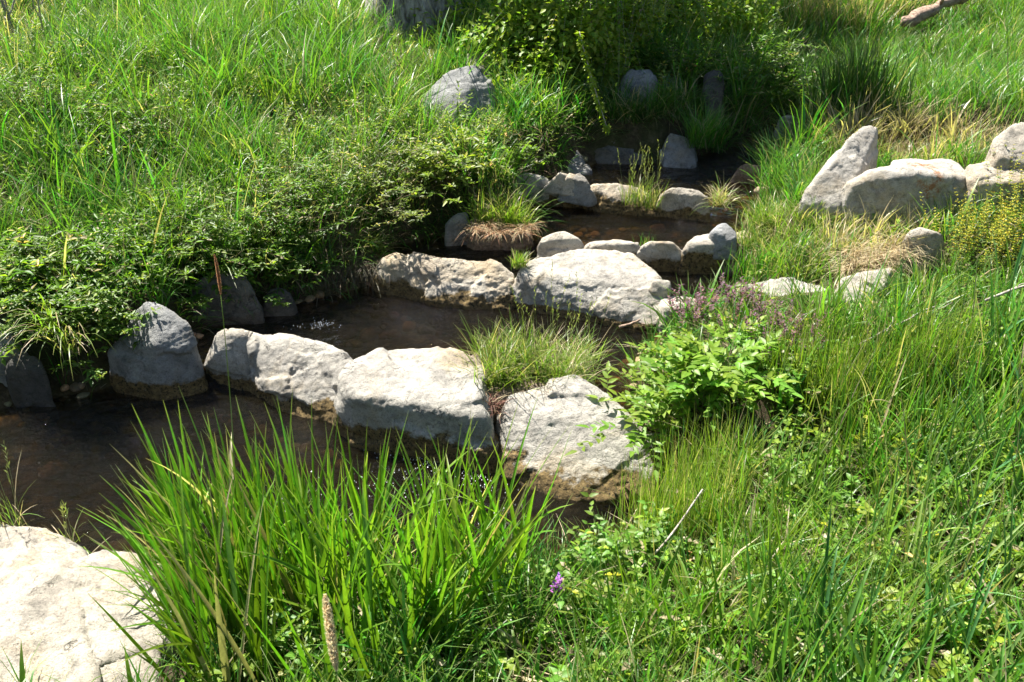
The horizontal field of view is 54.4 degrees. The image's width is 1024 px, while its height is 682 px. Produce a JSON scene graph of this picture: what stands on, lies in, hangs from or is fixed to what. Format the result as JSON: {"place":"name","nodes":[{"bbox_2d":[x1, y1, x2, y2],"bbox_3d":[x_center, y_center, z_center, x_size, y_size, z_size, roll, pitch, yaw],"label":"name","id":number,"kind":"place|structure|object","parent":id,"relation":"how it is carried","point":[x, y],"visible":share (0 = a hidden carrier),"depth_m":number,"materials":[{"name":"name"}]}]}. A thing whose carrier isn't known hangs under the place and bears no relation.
{"place":"outdoors","nodes":[
{"label":"outdoors","id":0,"kind":"place"},
{"bbox_2d":[4,156,768,578],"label":"bed gravel","id":1,"kind":"structure","parent":0,"point":[74,386],"depth_m":5.52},
{"bbox_2d":[0,113,799,579],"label":"stream water","id":2,"kind":"structure","parent":0,"point":[74,453],"depth_m":5.02,"materials":[{"name":"liquid"}]},
{"bbox_2d":[557,173,596,206],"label":"cobble","id":3,"kind":"object","parent":2,"relation":"on","point":[584,194],"visible":0.89,"depth_m":6.64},
{"bbox_2d":[0,0,1023,681],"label":"ground","id":4,"kind":"structure","parent":0,"point":[652,134],"depth_m":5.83,"materials":[{"name":"plant"}]},
{"bbox_2d":[0,323,28,386],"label":"grass tuft","id":5,"kind":"object","parent":4,"relation":"on","point":[7,359],"visible":0.21,"depth_m":5.09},
{"bbox_2d":[5,353,55,408],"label":"boulder","id":6,"kind":"object","parent":4,"relation":"on","point":[27,381],"visible":0.43,"depth_m":5.05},
{"bbox_2d":[0,236,78,336],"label":"leafy bush","id":7,"kind":"object","parent":4,"relation":"on","point":[13,255],"visible":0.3,"depth_m":5.18,"materials":[{"name":"green plant"}]},
{"bbox_2d":[0,57,104,118],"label":"leafy bush","id":8,"kind":"object","parent":4,"relation":"on","point":[36,77],"visible":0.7,"depth_m":6.43,"materials":[{"name":"green plant"}]},
{"bbox_2d":[0,293,112,376],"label":"grass tuft","id":9,"kind":"object","parent":4,"relation":"on","point":[53,326],"visible":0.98,"depth_m":4.79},
{"bbox_2d":[0,269,161,390],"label":"leafy bush","id":10,"kind":"object","parent":4,"relation":"on","point":[87,314],"visible":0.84,"depth_m":5.00,"materials":[{"name":"green plant"}]},
{"bbox_2d":[0,209,168,320],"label":"leafy bush","id":11,"kind":"object","parent":4,"relation":"on","point":[18,281],"visible":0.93,"depth_m":5.13,"materials":[{"name":"green plant"}]},
{"bbox_2d":[0,525,180,681],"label":"boulder","id":12,"kind":"object","parent":4,"relation":"on","point":[48,581],"visible":0.75,"depth_m":3.32,"materials":[{"name":"stone"}]},
{"bbox_2d":[26,87,170,156],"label":"leafy bush","id":13,"kind":"object","parent":4,"relation":"on","point":[124,126],"visible":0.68,"depth_m":6.29,"materials":[{"name":"green plant"}]},
{"bbox_2d":[42,225,188,276],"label":"leafy bush","id":14,"kind":"object","parent":4,"relation":"on","point":[117,236],"visible":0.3,"depth_m":5.46,"materials":[{"name":"green plant"}]},
{"bbox_2d":[77,429,215,681],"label":"reed clump","id":15,"kind":"object","parent":4,"relation":"on","point":[163,508],"visible":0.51,"depth_m":3.35,"materials":[{"name":"green plant"}]},
{"bbox_2d":[97,170,216,247],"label":"leafy bush","id":16,"kind":"object","parent":4,"relation":"on","point":[157,199],"visible":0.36,"depth_m":5.71,"materials":[{"name":"green plant"}]},
{"bbox_2d":[108,302,207,400],"bbox_3d":[-1.871,0.148,5.278,0.583,0.742,0.349,0,28,0],"label":"boulder","id":17,"kind":"object","parent":4,"relation":"on","point":[166,364],"visible":0.62,"depth_m":5.13,"materials":[{"name":"stone"}]},
{"bbox_2d":[61,175,281,292],"bbox_3d":[-1.927,-0.613,5.558,1.288,0.516,1.003,0,28,0],"label":"leafy bush","id":18,"kind":"object","parent":4,"relation":"on","point":[194,235],"visible":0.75,"depth_m":5.49,"materials":[{"name":"green plant"}]},
{"bbox_2d":[82,387,345,681],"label":"reed clump","id":19,"kind":"object","parent":4,"relation":"on","point":[235,569],"visible":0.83,"depth_m":3.25,"materials":[{"name":"green plant"}]},
{"bbox_2d":[190,271,264,327],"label":"boulder","id":20,"kind":"object","parent":4,"relation":"on","point":[235,312],"visible":0.36,"depth_m":5.62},
{"bbox_2d":[158,234,296,321],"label":"leafy bush","id":21,"kind":"object","parent":4,"relation":"on","point":[210,265],"visible":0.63,"depth_m":5.58,"materials":[{"name":"green plant"}]},
{"bbox_2d":[184,167,355,274],"bbox_3d":[-1.413,-0.766,5.837,1.019,0.452,1.378,0,28,0],"label":"leafy bush","id":22,"kind":"object","parent":4,"relation":"on","point":[246,211],"visible":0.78,"depth_m":5.71,"materials":[{"name":"green plant"}]},
{"bbox_2d":[225,596,314,674],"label":"nettle","id":23,"kind":"object","parent":4,"relation":"on","point":[284,636],"visible":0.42,"depth_m":3.28,"materials":[{"name":"green plant"}]},
{"bbox_2d":[204,328,352,422],"bbox_3d":[-1.196,0.264,5.229,0.989,0.617,0.419,9,29,16],"label":"boulder","id":24,"kind":"object","parent":4,"relation":"on","point":[270,367],"visible":0.56,"depth_m":5.10,"materials":[{"name":"stone"}]},
{"bbox_2d":[263,288,297,316],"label":"boulder","id":25,"kind":"object","parent":4,"relation":"on","point":[281,310],"visible":0.22,"depth_m":5.75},
{"bbox_2d":[229,212,333,310],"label":"leafy bush","id":26,"kind":"object","parent":4,"relation":"on","point":[291,262],"visible":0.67,"depth_m":5.77,"materials":[{"name":"green plant"}]},
{"bbox_2d":[215,135,373,222],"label":"leafy bush","id":27,"kind":"object","parent":4,"relation":"on","point":[288,179],"visible":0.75,"depth_m":5.96,"materials":[{"name":"green plant"}]},
{"bbox_2d":[255,256,389,304],"bbox_3d":[-1.179,-0.356,5.998,1.222,0.258,0.410,-9,29,-16],"label":"root curtain","id":28,"kind":"object","parent":4,"relation":"hanging from","point":[358,268],"visible":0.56,"depth_m":6.00,"materials":[{"name":"plant"}]},
{"bbox_2d":[322,594,338,681],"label":"foxtail grass","id":29,"kind":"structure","parent":4,"relation":"on","point":[330,635],"depth_m":2.13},
{"bbox_2d":[237,412,473,681],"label":"reed clump","id":30,"kind":"object","parent":4,"relation":"on","point":[332,569],"visible":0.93,"depth_m":3.26,"materials":[{"name":"green plant"}]},
{"bbox_2d":[318,95,433,152],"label":"leafy bush","id":31,"kind":"object","parent":4,"relation":"on","point":[384,111],"visible":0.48,"depth_m":6.72,"materials":[{"name":"green plant"}]},
{"bbox_2d":[312,120,458,228],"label":"leafy bush","id":32,"kind":"object","parent":4,"relation":"on","point":[384,207],"visible":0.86,"depth_m":6.15,"materials":[{"name":"green plant"}]},
{"bbox_2d":[356,578,439,652],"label":"nettle","id":33,"kind":"object","parent":4,"relation":"on","point":[400,618],"visible":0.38,"depth_m":3.28,"materials":[{"name":"green plant"}]},
{"bbox_2d":[0,0,798,343],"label":"bank undergrowth","id":34,"kind":"object","parent":4,"relation":"on","point":[362,98],"visible":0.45,"depth_m":6.66,"materials":[{"name":"green plant"}]},
{"bbox_2d":[12,53,802,394],"bbox_3d":[-1.464,-0.703,6.074,9.900,0.955,1.556,-16,32,-27],"label":"shrub","id":35,"kind":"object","parent":4,"relation":"on","point":[376,249],"depth_m":6.42,"materials":[{"name":"plant"}]},
{"bbox_2d":[332,346,499,473],"bbox_3d":[-0.469,0.427,4.870,0.867,0.658,0.697,0,28,0],"label":"boulder","id":36,"kind":"object","parent":4,"relation":"on","point":[382,390],"visible":0.6,"depth_m":4.67,"materials":[{"name":"stone"}]},
{"bbox_2d":[312,394,572,675],"bbox_3d":[-0.208,0.708,3.445,0.891,0.956,1.177,0,28,0],"label":"reed clump","id":37,"kind":"object","parent":4,"relation":"on","point":[429,555],"visible":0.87,"depth_m":3.34,"materials":[{"name":"green plant"}]},
{"bbox_2d":[370,252,515,309],"bbox_3d":[-0.378,-0.245,6.013,0.986,0.565,0.426,0,28,0],"label":"boulder","id":38,"kind":"object","parent":4,"relation":"on","point":[445,282],"visible":0.56,"depth_m":5.88,"materials":[{"name":"stone"}]},
{"bbox_2d":[388,125,507,205],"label":"leafy bush","id":39,"kind":"object","parent":4,"relation":"on","point":[436,156],"visible":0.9,"depth_m":6.31,"materials":[{"name":"green plant"}]},
{"bbox_2d":[416,65,496,125],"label":"boulder","id":40,"kind":"object","parent":4,"relation":"on","point":[475,79],"visible":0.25,"depth_m":7.23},
{"bbox_2d":[444,212,468,245],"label":"stone","id":41,"kind":"object","parent":4,"relation":"on","point":[455,225],"visible":0.4,"depth_m":6.40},
{"bbox_2d":[465,215,532,250],"bbox_3d":[-0.074,-0.586,6.463,0.506,0.499,0.215,0,28,0],"label":"earth lump","id":42,"kind":"object","parent":4,"relation":"on","point":[503,243],"visible":0.34,"depth_m":6.35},
{"bbox_2d":[460,220,545,246],"bbox_3d":[-0.065,-0.663,6.090,0.581,0.156,0.293,0,28,0],"label":"straw thatch","id":43,"kind":"object","parent":42,"relation":"on","point":[480,228],"visible":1,"depth_m":6.11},
{"bbox_2d":[450,159,559,229],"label":"grass tuft","id":44,"kind":"object","parent":42,"relation":"on","point":[495,214],"visible":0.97,"depth_m":6.28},
{"bbox_2d":[446,113,555,179],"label":"leafy bush","id":45,"kind":"object","parent":4,"relation":"on","point":[524,153],"visible":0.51,"depth_m":6.68,"materials":[{"name":"green plant"}]},
{"bbox_2d":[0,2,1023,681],"bbox_3d":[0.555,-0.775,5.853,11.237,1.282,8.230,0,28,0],"label":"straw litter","id":46,"kind":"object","parent":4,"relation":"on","point":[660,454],"visible":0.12,"depth_m":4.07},
{"bbox_2d":[511,173,548,209],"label":"boulder","id":47,"kind":"object","parent":4,"relation":"on","point":[539,183],"visible":0.2,"depth_m":6.76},
{"bbox_2d":[471,352,594,425],"bbox_3d":[0.100,0.360,5.058,0.743,0.588,0.552,-7,29,-13],"label":"earth mound","id":48,"kind":"object","parent":4,"relation":"on","point":[506,392],"visible":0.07,"depth_m":4.78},
{"bbox_2d":[440,308,573,391],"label":"grass tuft","id":49,"kind":"object","parent":48,"relation":"on","point":[490,351],"visible":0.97,"depth_m":4.83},
{"bbox_2d":[502,262,619,392],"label":"grass tuft","id":50,"kind":"object","parent":48,"relation":"on","point":[556,371],"visible":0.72,"depth_m":4.90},
{"bbox_2d":[537,231,583,257],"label":"boulder","id":51,"kind":"object","parent":4,"relation":"on","point":[551,245],"visible":0.28,"depth_m":6.04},
{"bbox_2d":[533,531,609,596],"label":"nettle","id":52,"kind":"object","parent":4,"relation":"on","point":[572,555],"visible":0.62,"depth_m":3.60,"materials":[{"name":"green plant"}]},
{"bbox_2d":[362,0,782,120],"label":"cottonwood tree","id":53,"kind":"object","parent":4,"relation":"on","point":[542,31],"visible":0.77,"depth_m":7.67,"materials":[{"name":"green plant"}]},
{"bbox_2d":[574,30,611,134],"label":"hanging vine","id":54,"kind":"object","parent":53,"relation":"hanging from","point":[593,86],"visible":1,"depth_m":7.09,"materials":[{"name":"green plant"}]},
{"bbox_2d":[495,374,665,513],"bbox_3d":[0.293,0.554,4.671,0.973,0.631,0.624,15,31,26],"label":"boulder","id":55,"kind":"object","parent":4,"relation":"on","point":[561,406],"visible":0.51,"depth_m":4.52,"materials":[{"name":"stone"}]},
{"bbox_2d":[512,249,662,330],"bbox_3d":[0.474,-0.221,5.937,1.073,0.583,0.553,8,29,15],"label":"boulder","id":56,"kind":"object","parent":4,"relation":"on","point":[621,278],"visible":0.52,"depth_m":5.74,"materials":[{"name":"stone"}]},
{"bbox_2d":[536,86,650,142],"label":"grass tuft","id":57,"kind":"object","parent":4,"relation":"on","point":[590,128],"visible":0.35,"depth_m":7.35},
{"bbox_2d":[180,219,1023,681],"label":"nettle cover","id":58,"kind":"object","parent":4,"relation":"on","point":[750,407],"visible":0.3,"depth_m":3.67,"materials":[{"name":"green plant"}]},
{"bbox_2d":[584,239,639,254],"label":"boulder","id":59,"kind":"object","parent":4,"relation":"on","point":[623,246],"visible":0.13,"depth_m":6.05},
{"bbox_2d":[566,492,670,578],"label":"nettle","id":60,"kind":"object","parent":4,"relation":"on","point":[606,541],"visible":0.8,"depth_m":3.62,"materials":[{"name":"green plant"}]},
{"bbox_2d":[578,183,659,216],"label":"boulder","id":61,"kind":"object","parent":4,"relation":"on","point":[608,197],"visible":0.27,"depth_m":6.66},
{"bbox_2d":[605,138,670,210],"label":"grass tuft","id":62,"kind":"object","parent":61,"relation":"on","point":[651,203],"visible":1,"depth_m":6.54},
{"bbox_2d":[594,142,645,165],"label":"boulder","id":63,"kind":"object","parent":4,"relation":"on","point":[608,154],"visible":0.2,"depth_m":7.37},
{"bbox_2d":[581,74,684,126],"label":"grass tuft","id":64,"kind":"object","parent":4,"relation":"on","point":[621,108],"visible":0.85,"depth_m":7.38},
{"bbox_2d":[617,69,657,106],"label":"boulder","id":65,"kind":"object","parent":4,"relation":"on","point":[644,75],"visible":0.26,"depth_m":7.56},
{"bbox_2d":[613,500,685,568],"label":"nettle","id":66,"kind":"object","parent":4,"relation":"on","point":[649,545],"visible":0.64,"depth_m":3.72,"materials":[{"name":"green plant"}]},
{"bbox_2d":[547,496,755,681],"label":"reed clump","id":67,"kind":"object","parent":4,"relation":"on","point":[652,578],"visible":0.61,"depth_m":3.26,"materials":[{"name":"green plant"}]},
{"bbox_2d":[636,241,681,272],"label":"boulder","id":68,"kind":"object","parent":4,"relation":"on","point":[660,256],"visible":0.34,"depth_m":6.03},
{"bbox_2d":[564,334,757,480],"bbox_3d":[0.646,0.197,4.592,1.195,0.454,0.707,-24,36,-37],"label":"leafy plant","id":69,"kind":"object","parent":4,"relation":"on","point":[653,408],"visible":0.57,"depth_m":4.51,"materials":[{"name":"green plant"}]},
{"bbox_2d":[611,67,721,127],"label":"grass tuft","id":70,"kind":"object","parent":4,"relation":"on","point":[654,95],"visible":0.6,"depth_m":7.41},
{"bbox_2d":[565,512,772,681],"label":"reed clump","id":71,"kind":"object","parent":4,"relation":"on","point":[659,609],"visible":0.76,"depth_m":3.19,"materials":[{"name":"green plant"}]},
{"bbox_2d":[656,296,696,334],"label":"stone","id":72,"kind":"object","parent":4,"relation":"on","point":[662,309],"visible":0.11,"depth_m":5.56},
{"bbox_2d":[659,133,697,168],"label":"boulder","id":73,"kind":"object","parent":4,"relation":"on","point":[677,153],"visible":0.3,"depth_m":7.33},
{"bbox_2d":[655,187,710,221],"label":"boulder","id":74,"kind":"object","parent":4,"relation":"on","point":[681,203],"visible":0.38,"depth_m":6.54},
{"bbox_2d":[610,397,762,551],"bbox_3d":[0.720,0.550,4.099,0.592,0.589,0.835,13,31,23],"label":"grass tuft","id":75,"kind":"object","parent":4,"relation":"on","point":[691,495],"visible":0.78,"depth_m":3.96,"materials":[{"name":"plant"}]},
{"bbox_2d":[637,35,736,82],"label":"leafy bush","id":76,"kind":"object","parent":4,"relation":"on","point":[670,66],"visible":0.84,"depth_m":7.82,"materials":[{"name":"green plant"}]},
{"bbox_2d":[667,284,727,333],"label":"dead nettle","id":77,"kind":"object","parent":4,"relation":"on","point":[698,301],"visible":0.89,"depth_m":5.28,"materials":[{"name":"purple plant"}]},
{"bbox_2d":[677,234,722,274],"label":"boulder","id":78,"kind":"object","parent":4,"relation":"on","point":[697,255],"visible":0.45,"depth_m":5.99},
{"bbox_2d":[669,94,750,153],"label":"grass tuft","id":79,"kind":"object","parent":4,"relation":"on","point":[704,135],"visible":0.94,"depth_m":7.31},
{"bbox_2d":[701,70,724,134],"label":"boulder","id":80,"kind":"object","parent":4,"relation":"on","point":[712,75],"visible":0.45,"depth_m":7.62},
{"bbox_2d":[645,315,804,429],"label":"leafy plant","id":81,"kind":"object","parent":4,"relation":"on","point":[711,353],"visible":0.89,"depth_m":4.49,"materials":[{"name":"green plant"}]},
{"bbox_2d":[720,243,747,289],"bbox_3d":[1.328,-0.375,6.105,0.324,0.490,0.211,14,31,24],"label":"earth lump","id":82,"kind":"object","parent":4,"relation":"on","point":[723,266],"visible":0.11,"depth_m":6.01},
{"bbox_2d":[708,223,736,260],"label":"stone","id":83,"kind":"object","parent":82,"relation":"on","point":[722,237],"visible":0.8,"depth_m":5.96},
{"bbox_2d":[699,273,770,320],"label":"dead nettle","id":84,"kind":"object","parent":4,"relation":"on","point":[733,295],"visible":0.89,"depth_m":5.25,"materials":[{"name":"purple plant"}]},
{"bbox_2d":[717,227,777,283],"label":"grass tuft","id":85,"kind":"object","parent":4,"relation":"on","point":[743,262],"visible":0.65,"depth_m":5.88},
{"bbox_2d":[731,164,764,187],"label":"stone","id":86,"kind":"object","parent":4,"relation":"on","point":[740,175],"visible":0.18,"depth_m":6.95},
{"bbox_2d":[698,27,834,102],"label":"leafy bush","id":87,"kind":"object","parent":4,"relation":"on","point":[774,63],"visible":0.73,"depth_m":8.03,"materials":[{"name":"green plant"}]},
{"bbox_2d":[734,298,806,340],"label":"dead nettle","id":88,"kind":"object","parent":4,"relation":"on","point":[759,310],"visible":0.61,"depth_m":4.96,"materials":[{"name":"purple plant"}]},
{"bbox_2d":[725,277,825,306],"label":"boulder","id":89,"kind":"object","parent":4,"relation":"on","point":[774,282],"visible":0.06,"depth_m":5.50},
{"bbox_2d":[746,124,831,197],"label":"rush clump","id":90,"kind":"object","parent":4,"relation":"on","point":[770,171],"visible":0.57,"depth_m":6.67,"materials":[{"name":"green plant"}]},
{"bbox_2d":[730,192,860,282],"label":"grass tuft","id":91,"kind":"object","parent":4,"relation":"on","point":[786,262],"visible":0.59,"depth_m":5.69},
{"bbox_2d":[741,188,871,262],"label":"grass tuft","id":92,"kind":"object","parent":4,"relation":"on","point":[787,225],"visible":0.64,"depth_m":5.94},
{"bbox_2d":[689,390,939,648],"bbox_3d":[1.028,0.648,3.643,0.832,0.641,1.362,0,28,0],"label":"reed clump","id":93,"kind":"object","parent":4,"relation":"on","point":[778,521],"visible":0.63,"depth_m":3.58,"materials":[{"name":"green plant"}]},
{"bbox_2d":[694,498,956,681],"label":"reed clump","id":94,"kind":"object","parent":4,"relation":"on","point":[849,618],"visible":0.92,"depth_m":2.99,"materials":[{"name":"green plant"}]},
{"bbox_2d":[797,126,877,229],"bbox_3d":[2.087,-0.928,6.161,0.866,0.696,0.255,-25,37,-38],"label":"boulder","id":95,"kind":"object","parent":4,"relation":"on","point":[856,155],"visible":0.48,"depth_m":5.98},
{"bbox_2d":[760,0,934,39],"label":"reed clump","id":96,"kind":"object","parent":4,"relation":"on","point":[910,5],"visible":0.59,"depth_m":9.85,"materials":[{"name":"green plant"}]},
{"bbox_2d":[778,189,919,246],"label":"grass tuft","id":97,"kind":"object","parent":4,"relation":"on","point":[800,221],"visible":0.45,"depth_m":5.90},
{"bbox_2d":[834,266,891,302],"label":"boulder","id":98,"kind":"object","parent":4,"relation":"on","point":[856,281],"visible":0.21,"depth_m":5.29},
{"bbox_2d":[798,28,933,131],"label":"reed clump","id":99,"kind":"object","parent":4,"relation":"on","point":[865,75],"visible":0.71,"depth_m":6.97,"materials":[{"name":"green plant"}]},
{"bbox_2d":[802,225,946,280],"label":"grass tuft","id":100,"kind":"object","parent":4,"relation":"on","point":[862,266],"visible":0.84,"depth_m":5.50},
{"bbox_2d":[752,242,998,442],"bbox_3d":[1.621,-0.035,4.432,1.088,0.886,0.608,0,28,0],"label":"grass tuft","id":101,"kind":"object","parent":4,"relation":"on","point":[824,373],"visible":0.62,"depth_m":4.47,"materials":[{"name":"plant"}]},
{"bbox_2d":[839,158,965,227],"bbox_3d":[2.406,-0.796,6.185,0.958,0.716,0.535,0,28,0],"label":"boulder","id":102,"kind":"object","parent":4,"relation":"on","point":[897,183],"visible":0.53,"depth_m":5.89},
{"bbox_2d":[802,248,1023,501],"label":"reed clump","id":103,"kind":"object","parent":4,"relation":"on","point":[851,418],"visible":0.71,"depth_m":4.33,"materials":[{"name":"green plant"}]},
{"bbox_2d":[815,269,1023,645],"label":"reed clump","id":104,"kind":"object","parent":4,"relation":"on","point":[922,505],"visible":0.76,"depth_m":3.72,"materials":[{"name":"green plant"}]},
{"bbox_2d":[896,227,944,270],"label":"stone","id":105,"kind":"object","parent":4,"relation":"on","point":[929,240],"visible":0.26,"depth_m":5.56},
{"bbox_2d":[899,0,968,26],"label":"fallen log","id":106,"kind":"object","parent":4,"relation":"on","point":[917,16],"visible":1,"depth_m":9.73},
{"bbox_2d":[853,471,1023,681],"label":"reed clump","id":107,"kind":"object","parent":4,"relation":"on","point":[968,634],"visible":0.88,"depth_m":3.06,"materials":[{"name":"green plant"}]},
{"bbox_2d":[920,191,1023,281],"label":"mustard plant","id":108,"kind":"object","parent":4,"relation":"on","point":[966,238],"visible":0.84,"depth_m":5.46,"materials":[{"name":"green plant"}]},
{"bbox_2d":[929,238,1023,525],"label":"reed clump","id":109,"kind":"object","parent":4,"relation":"on","point":[1018,475],"visible":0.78,"depth_m":4.10,"materials":[{"name":"green plant"}]},
{"bbox_2d":[955,175,1023,267],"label":"mustard plant","id":110,"kind":"object","parent":4,"relation":"on","point":[1005,220],"visible":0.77,"depth_m":5.55,"materials":[{"name":"green plant"}]},
{"bbox_2d":[962,161,1023,214],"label":"boulder","id":111,"kind":"object","parent":4,"relation":"on","point":[972,173],"visible":0.27,"depth_m":5.87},
{"bbox_2d":[985,122,1023,168],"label":"boulder","id":112,"kind":"object","parent":4,"relation":"on","point":[1011,135],"visible":0.27,"depth_m":5.91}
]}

